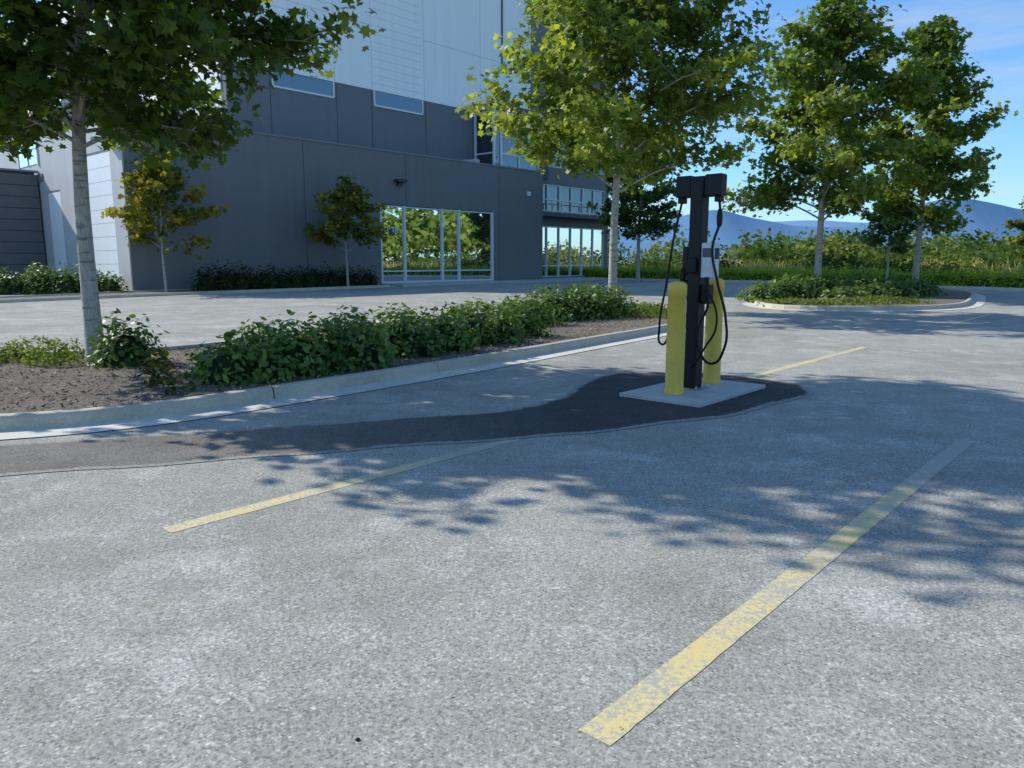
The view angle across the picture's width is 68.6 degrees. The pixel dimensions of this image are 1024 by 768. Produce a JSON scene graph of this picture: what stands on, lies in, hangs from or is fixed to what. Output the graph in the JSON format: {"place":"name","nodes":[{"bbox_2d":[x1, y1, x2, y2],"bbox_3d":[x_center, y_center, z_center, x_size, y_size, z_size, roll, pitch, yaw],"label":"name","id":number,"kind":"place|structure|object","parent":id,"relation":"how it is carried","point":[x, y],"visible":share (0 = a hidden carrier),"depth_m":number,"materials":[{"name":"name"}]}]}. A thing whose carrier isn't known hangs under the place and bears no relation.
{"place":"outdoors","nodes":[
{"label":"outdoors","id":0,"kind":"place"},
{"bbox_2d":[389,277,607,286],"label":"entrance sidewalk","id":1,"kind":"structure","parent":0,"point":[562,279],"depth_m":51.60,"materials":[{"name":"concrete"}]},
{"bbox_2d":[474,108,538,168],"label":"bay frames","id":2,"kind":"structure","parent":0,"point":[475,146],"depth_m":54.75,"materials":[{"name":"silver metal"}]},
{"bbox_2d":[476,109,536,170],"bbox_3d":[-0.306,-17.900,56.499,1.850,4.490,5.050,8,12,41],"label":"bay glass","id":3,"kind":"object","parent":2,"relation":"in","point":[484,143],"visible":0.25,"depth_m":54.88,"materials":[{"name":"blue glass"}]},
{"bbox_2d":[0,280,1023,767],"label":"parking lot asphalt","id":4,"kind":"structure","parent":0,"point":[322,630],"depth_m":3.67,"materials":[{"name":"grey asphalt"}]},
{"bbox_2d":[0,170,42,275],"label":"backing","id":5,"kind":"object","parent":4,"relation":"on","point":[18,172],"visible":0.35,"depth_m":41.70,"materials":[{"name":"grey metal"}]},
{"bbox_2d":[0,168,37,172],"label":"cap","id":6,"kind":"object","parent":5,"relation":"on","point":[20,170],"visible":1,"depth_m":41.37,"materials":[{"name":"metal"}]},
{"bbox_2d":[0,172,45,281],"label":"slats","id":7,"kind":"object","parent":5,"relation":"attached to","point":[19,244],"visible":0.84,"depth_m":41.71,"materials":[{"name":"grey metal"}]},
{"bbox_2d":[0,110,133,290],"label":"side wall","id":8,"kind":"structure","parent":4,"relation":"on","point":[55,167],"depth_m":39.84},
{"bbox_2d":[17,141,38,168],"bbox_3d":[-27.724,-14.032,42.781,3.500,3.300,0.065,8,12,41],"label":"side window frame","id":9,"kind":"object","parent":8,"relation":"attached to","point":[37,158],"visible":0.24,"depth_m":41.88,"materials":[{"name":"metal"}]},
{"bbox_2d":[18,144,36,167],"bbox_3d":[-27.710,-14.035,42.795,3.200,3.100,0.030,8,12,41],"label":"side window","id":10,"kind":"structure","parent":9,"relation":"attached to","point":[23,162],"depth_m":43.01,"materials":[{"name":"clear"}]},
{"bbox_2d":[37,174,42,181],"bbox_3d":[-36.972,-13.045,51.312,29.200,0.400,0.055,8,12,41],"label":"wall light","id":11,"kind":"object","parent":8,"relation":"attached to","point":[40,177],"visible":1,"depth_m":41.92,"materials":[{"name":"grey metal"}]},
{"bbox_2d":[48,192,67,275],"bbox_3d":[-24.984,-7.931,41.409,1.900,5.100,0.026,8,12,41],"label":"side door","id":12,"kind":"structure","parent":8,"relation":"attached to","point":[57,226],"depth_m":41.33,"materials":[{"name":"grey metal"}]},
{"bbox_2d":[90,136,112,148],"bbox_3d":[-18.988,-11.188,34.826,0.500,0.450,0.840,8,12,41],"label":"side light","id":13,"kind":"object","parent":8,"relation":"attached to","point":[93,137],"visible":0.25,"depth_m":34.57,"materials":[{"name":"grey metal"}]},
{"bbox_2d":[87,152,119,284],"bbox_3d":[-20.564,-7.976,37.405,4.110,6.580,0.026,8,12,41],"label":"overhead door","id":14,"kind":"structure","parent":8,"relation":"attached to","point":[104,259],"depth_m":36.96,"materials":[{"name":"white metal"}]},
{"bbox_2d":[48,93,179,277],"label":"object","id":15,"kind":"object","parent":4,"relation":"on","point":[65,101],"depth_m":37.95,"materials":[{"name":"grey metal"}]},
{"bbox_2d":[0,284,395,303],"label":"curb","id":16,"kind":"structure","parent":4,"relation":"on","point":[77,296],"depth_m":33.32,"materials":[{"name":"concrete"}]},
{"bbox_2d":[0,261,128,294],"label":"planter shrubs","id":17,"kind":"object","parent":16,"relation":"in","point":[42,282],"visible":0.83,"depth_m":34.37,"materials":[{"name":"green plant"}]},
{"bbox_2d":[100,148,228,291],"bbox_3d":[-16.148,-7.420,34.194,4.984,6.517,5.800,0,9,0],"label":"young maple tree","id":18,"kind":"object","parent":16,"relation":"on","point":[166,181],"visible":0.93,"depth_m":33.87,"materials":[{"name":"green plant"}]},
{"bbox_2d":[190,259,380,290],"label":"foundation shrubs","id":19,"kind":"object","parent":16,"relation":"on","point":[231,281],"visible":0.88,"depth_m":39.31,"materials":[{"name":"green plant"}]},
{"bbox_2d":[299,175,396,285],"bbox_3d":[-9.230,-8.398,41.461,5.005,6.105,4.669,-6,11,-33],"label":"young maple tree","id":20,"kind":"object","parent":16,"relation":"on","point":[349,199],"visible":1,"depth_m":40.61,"materials":[{"name":"green plant"}]},
{"bbox_2d":[162,457,444,532],"bbox_3d":[-1.251,0.699,5.012,0.129,0.001,2.100,8,12,41],"label":"parking line","id":21,"kind":"object","parent":4,"relation":"on","point":[247,508],"visible":1,"depth_m":4.83,"materials":[{"name":"yellow paint"}]},
{"bbox_2d":[122,130,542,289],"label":"charcoal front wall","id":22,"kind":"structure","parent":4,"relation":"on","point":[256,183],"depth_m":41.95,"materials":[{"name":"concrete"}]},
{"bbox_2d":[68,129,540,172],"bbox_3d":[-10.771,-14.614,48.199,8.050,0.100,30.620,8,12,41],"label":"parapet cap","id":23,"kind":"object","parent":22,"relation":"on","point":[283,136],"visible":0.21,"depth_m":45.47,"materials":[{"name":"metal"}]},
{"bbox_2d":[302,140,499,279],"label":"panel joints","id":24,"kind":"object","parent":22,"relation":"attached to","point":[405,186],"visible":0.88,"depth_m":42.50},
{"bbox_2d":[394,179,407,185],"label":"wall lights","id":25,"kind":"object","parent":22,"relation":"attached to","point":[399,182],"depth_m":46.46},
{"bbox_2d":[380,205,493,282],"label":"storefront frames","id":26,"kind":"structure","parent":22,"relation":"on","point":[405,270],"depth_m":50.13,"materials":[{"name":"silver metal"}]},
{"bbox_2d":[381,207,490,280],"bbox_3d":[-4.789,-9.219,50.067,0.050,4.750,10.120,8,12,41],"label":"storefront glass","id":27,"kind":"object","parent":26,"relation":"in","point":[423,239],"visible":0.86,"depth_m":49.67,"materials":[{"name":"clear glass"}]},
{"bbox_2d":[0,303,705,439],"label":"planting island","id":28,"kind":"structure","parent":4,"relation":"on","point":[20,421],"depth_m":8.69,"materials":[{"name":"concrete"}]},
{"bbox_2d":[133,345,196,394],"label":"reddish shrubs","id":29,"kind":"object","parent":28,"relation":"on","point":[157,381],"visible":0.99,"depth_m":8.72,"materials":[{"name":"green plant"}]},
{"bbox_2d":[0,0,385,361],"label":"maple tree","id":30,"kind":"object","parent":28,"relation":"on","point":[88,73],"visible":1,"depth_m":10.04,"materials":[{"name":"green plant"}]},
{"bbox_2d":[0,314,665,411],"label":"mulch chips","id":31,"kind":"object","parent":28,"relation":"on","point":[86,384],"visible":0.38,"depth_m":8.92,"materials":[{"name":"brown wood"}]},
{"bbox_2d":[0,301,667,367],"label":"groundcover plants","id":32,"kind":"object","parent":28,"relation":"on","point":[69,355],"visible":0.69,"depth_m":10.76,"materials":[{"name":"green plant"}]},
{"bbox_2d":[84,278,638,387],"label":"viburnum shrubs","id":33,"kind":"object","parent":28,"relation":"on","point":[274,356],"visible":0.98,"depth_m":10.43,"materials":[{"name":"green plant"}]},
{"bbox_2d":[455,0,808,297],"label":"maple tree","id":34,"kind":"object","parent":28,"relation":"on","point":[611,40],"visible":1,"depth_m":19.94,"materials":[{"name":"green plant"}]},
{"bbox_2d":[0,372,814,475],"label":"asphalt trench patch","id":35,"kind":"object","parent":4,"relation":"on","point":[595,404],"visible":0.95,"depth_m":6.68,"materials":[{"name":"black asphalt"}]},
{"bbox_2d":[619,380,765,406],"bbox_3d":[2.120,0.084,8.708,1.000,0.065,1.640,8,12,41],"label":"concrete pad","id":36,"kind":"object","parent":35,"relation":"on","point":[723,390],"visible":0.54,"depth_m":8.37,"materials":[{"name":"grey concrete"}]},
{"bbox_2d":[664,281,686,394],"bbox_3d":[1.810,-0.509,8.296,0.216,1.240,0.216,0,9,0],"label":"yellow bollard","id":37,"kind":"object","parent":36,"relation":"on","point":[675,342],"visible":1,"depth_m":8.22,"materials":[{"name":"plastic"}]},
{"bbox_2d":[657,173,727,390],"bbox_3d":[2.115,-1.133,8.517,0.855,2.400,0.327,8,12,41],"label":"ev charging station","id":38,"kind":"object","parent":36,"relation":"on","point":[700,268],"visible":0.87,"depth_m":8.42,"materials":[{"name":"metal"}]},
{"bbox_2d":[702,278,724,383],"bbox_3d":[2.420,-0.637,9.015,0.216,1.260,0.216,0,9,0],"label":"yellow bollard","id":39,"kind":"object","parent":36,"relation":"on","point":[712,353],"visible":0.73,"depth_m":8.95,"materials":[{"name":"plastic"}]},
{"bbox_2d":[437,438,525,459],"bbox_3d":[0.547,0.374,7.000,0.128,0.001,3.300,8,12,41],"label":"parking line","id":40,"kind":"object","parent":4,"relation":"on","point":[471,450],"visible":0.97,"depth_m":6.09,"materials":[{"name":"paint"}]},
{"bbox_2d":[535,365,597,376],"bbox_3d":[0.750,-0.183,10.407,0.128,0.001,1.360,-7,11,-35],"label":"parking line","id":41,"kind":"object","parent":4,"relation":"on","point":[586,374],"visible":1,"depth_m":10.34,"materials":[{"name":"paint"}]},
{"bbox_2d":[530,13,610,277],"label":"entrance wall","id":42,"kind":"structure","parent":4,"relation":"on","point":[592,183],"depth_m":64.01,"materials":[{"name":"grey paint"}]},
{"bbox_2d":[542,155,604,276],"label":"entrance frames","id":43,"kind":"structure","parent":42,"relation":"in","point":[569,265],"depth_m":65.27,"materials":[{"name":"silver metal"}]},
{"bbox_2d":[542,226,602,275],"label":"entrance glass","id":44,"kind":"object","parent":43,"relation":"in","point":[552,246],"visible":0.5,"depth_m":65.43,"materials":[{"name":"clear glass"}]},
{"bbox_2d":[543,138,603,213],"bbox_3d":[4.442,-18.057,63.690,0.050,6.900,11.600,8,12,41],"label":"entrance upper glass","id":45,"kind":"object","parent":43,"relation":"in","point":[576,194],"visible":0.29,"depth_m":64.65,"materials":[{"name":"clear glass"}]},
{"bbox_2d":[543,212,603,220],"bbox_3d":[5.235,-14.211,63.872,1.380,0.250,12.800,8,12,41],"label":"canopy","id":46,"kind":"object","parent":42,"relation":"attached to","point":[569,216],"depth_m":62.70,"materials":[{"name":"metal"}]},
{"bbox_2d":[543,199,619,215],"bbox_3d":[5.732,-14.797,63.367,0.080,1.070,12.860,8,12,41],"label":"balcony rail","id":47,"kind":"object","parent":42,"relation":"attached to","point":[561,211],"visible":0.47,"depth_m":62.36,"materials":[{"name":"grey metal"}]},
{"bbox_2d":[585,137,683,281],"bbox_3d":[9.277,-13.085,54.994,6.741,11.192,7.150,-2,10,-13],"label":"shade tree","id":48,"kind":"object","parent":4,"relation":"on","point":[654,223],"visible":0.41,"depth_m":53.93,"materials":[{"name":"green plant"}]},
{"bbox_2d":[578,484,919,745],"bbox_3d":[1.477,0.907,3.737,0.129,0.001,3.650,8,12,41],"label":"parking line","id":49,"kind":"object","parent":4,"relation":"on","point":[638,702],"visible":1,"depth_m":3.06,"materials":[{"name":"yellow paint"}]},
{"bbox_2d":[584,264,1023,287],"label":"boxwood hedge","id":50,"kind":"object","parent":4,"relation":"on","point":[978,280],"visible":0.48,"depth_m":48.85,"materials":[{"name":"green plant"}]},
{"bbox_2d":[589,277,1023,290],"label":"lot edge kerb","id":51,"kind":"structure","parent":4,"relation":"on","point":[970,287],"depth_m":41.63,"materials":[{"name":"concrete"}]},
{"bbox_2d":[746,347,867,376],"bbox_3d":[4.609,-0.360,11.492,0.129,0.001,4.900,8,12,41],"label":"parking line","id":52,"kind":"object","parent":4,"relation":"on","point":[799,364],"visible":1,"depth_m":11.15,"materials":[{"name":"yellow paint"}]},
{"bbox_2d":[742,289,985,311],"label":"planting island","id":53,"kind":"structure","parent":4,"relation":"on","point":[956,299],"depth_m":24.27,"materials":[{"name":"concrete"}]},
{"bbox_2d":[722,0,955,281],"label":"maple tree","id":54,"kind":"object","parent":53,"relation":"on","point":[834,43],"visible":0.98,"depth_m":29.46,"materials":[{"name":"green plant"}]},
{"bbox_2d":[735,268,947,301],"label":"island shrubs","id":55,"kind":"object","parent":53,"relation":"on","point":[891,285],"visible":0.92,"depth_m":28.71,"materials":[{"name":"green plant"}]},
{"bbox_2d":[751,295,937,305],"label":"groundcover plants","id":56,"kind":"object","parent":53,"relation":"on","point":[883,300],"visible":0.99,"depth_m":25.11,"materials":[{"name":"green plant"}]},
{"bbox_2d":[866,14,1018,281],"bbox_3d":[19.125,-10.342,34.482,6.630,12.192,6.451,0,9,0],"label":"maple tree","id":57,"kind":"object","parent":53,"relation":"on","point":[943,39],"visible":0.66,"depth_m":32.99,"materials":[{"name":"green plant"}]},
{"bbox_2d":[851,198,928,278],"bbox_3d":[21.209,-7.931,41.726,4.007,5.297,3.585,0,9,0],"label":"young maple tree","id":58,"kind":"object","parent":4,"relation":"on","point":[895,239],"visible":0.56,"depth_m":41.47,"materials":[{"name":"green plant"}]},
{"bbox_2d":[901,439,974,486],"bbox_3d":[3.275,0.582,5.725,0.128,0.001,1.750,8,12,41],"label":"parking line","id":59,"kind":"object","parent":4,"relation":"on","point":[924,474],"visible":1,"depth_m":5.62,"materials":[{"name":"paint"}]},
{"bbox_2d":[951,313,994,323],"bbox_3d":[12.334,-1.756,20.033,0.129,0.001,5.100,8,12,41],"label":"parking line","id":60,"kind":"object","parent":4,"relation":"on","point":[972,318],"visible":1,"depth_m":19.93,"materials":[{"name":"white paint"}]},
{"bbox_2d":[1,0,1023,227],"label":"sky","id":61,"kind":"structure","parent":0,"point":[996,42],"materials":[{"name":"blue"}]},
{"bbox_2d":[608,199,1023,260],"bbox_3d":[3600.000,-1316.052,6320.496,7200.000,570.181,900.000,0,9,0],"label":"mountains","id":62,"kind":"structure","parent":0,"point":[985,216],"depth_m":6540.86,"materials":[{"name":"blue"}]},
{"bbox_2d":[776,220,863,226],"bbox_3d":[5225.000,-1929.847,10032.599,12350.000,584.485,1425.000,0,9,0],"label":"mountains","id":63,"kind":"structure","parent":0,"point":[812,223],"depth_m":10629.19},
{"label":"ground","id":64,"kind":"structure","parent":0,"visible":0},
{"bbox_2d":[596,255,1023,278],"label":"meadow grass","id":65,"kind":"structure","parent":64,"relation":"on","point":[789,266],"depth_m":57.39,"materials":[{"name":"green plant"}]},
{"bbox_2d":[607,222,1023,275],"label":"distant brush","id":66,"kind":"object","parent":64,"relation":"on","point":[843,251],"visible":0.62,"depth_m":79.92,"materials":[{"name":"green plant"}]},
{"bbox_2d":[1000,196,1023,257],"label":"shade tree","id":67,"kind":"object","parent":64,"relation":"on","point":[1018,225],"visible":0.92,"depth_m":57.16,"materials":[{"name":"green plant"}]},
{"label":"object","id":68,"kind":"object","parent":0,"visible":0},
{"bbox_3d":[-12.411,-14.452,49.688,11.680,0.100,29.830,8,12,41],"label":"low roof","id":69,"kind":"object","parent":68,"relation":"on","visible":0},
{"bbox_2d":[220,62,473,159],"bbox_3d":[-17.152,-18.394,59.396,27.000,4.530,25.600,8,12,41],"label":"charcoal band","id":70,"kind":"object","parent":69,"relation":"on","point":[444,131],"visible":0.14,"depth_m":47.30,"materials":[{"name":"concrete"}]},
{"bbox_2d":[140,62,222,114],"bbox_3d":[-25.882,-17.413,50.026,26.500,3.435,0.060,8,12,41],"label":"side white panel","id":71,"kind":"object","parent":70,"relation":"attached to","point":[208,80],"depth_m":41.90,"materials":[{"name":"white metal"}]},
{"bbox_2d":[49,0,530,109],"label":"white wall","id":72,"kind":"structure","parent":70,"relation":"on","point":[470,27],"depth_m":50.90,"materials":[{"name":"white metal"}]},
{"bbox_2d":[267,0,526,100],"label":"white wall reveals","id":73,"kind":"structure","parent":72,"relation":"attached to","point":[394,47],"depth_m":49.13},
{"bbox_2d":[501,0,502,70],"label":"downpipe","id":74,"kind":"object","parent":72,"relation":"attached to","point":[501,28],"depth_m":56.00,"materials":[{"name":"grey metal"}]},
{"bbox_2d":[271,72,423,114],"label":"band window frames","id":75,"kind":"structure","parent":70,"relation":"attached to","point":[333,96],"depth_m":45.93,"materials":[{"name":"silver metal"}]},
{"bbox_2d":[274,72,421,112],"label":"band windows","id":76,"kind":"structure","parent":70,"relation":"in","point":[309,84],"depth_m":45.58,"materials":[{"name":"blue glass"}]},
{"bbox_2d":[269,74,426,154],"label":"band joints","id":77,"kind":"object","parent":70,"relation":"attached to","point":[337,112],"visible":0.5,"depth_m":46.45,"materials":[{"name":"grey metal"}]},
{"bbox_2d":[464,159,479,162],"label":"roof units","id":78,"kind":"object","parent":69,"relation":"on","point":[474,160],"visible":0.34,"depth_m":53.45},
{"bbox_2d":[473,103,548,179],"bbox_3d":[0.010,-18.144,56.750,2.060,4.890,6.300,8,12,41],"label":"bay surround","id":79,"kind":"object","parent":69,"relation":"on","point":[545,174],"visible":0.14,"depth_m":57.43,"materials":[{"name":"grey metal"}]}
]}

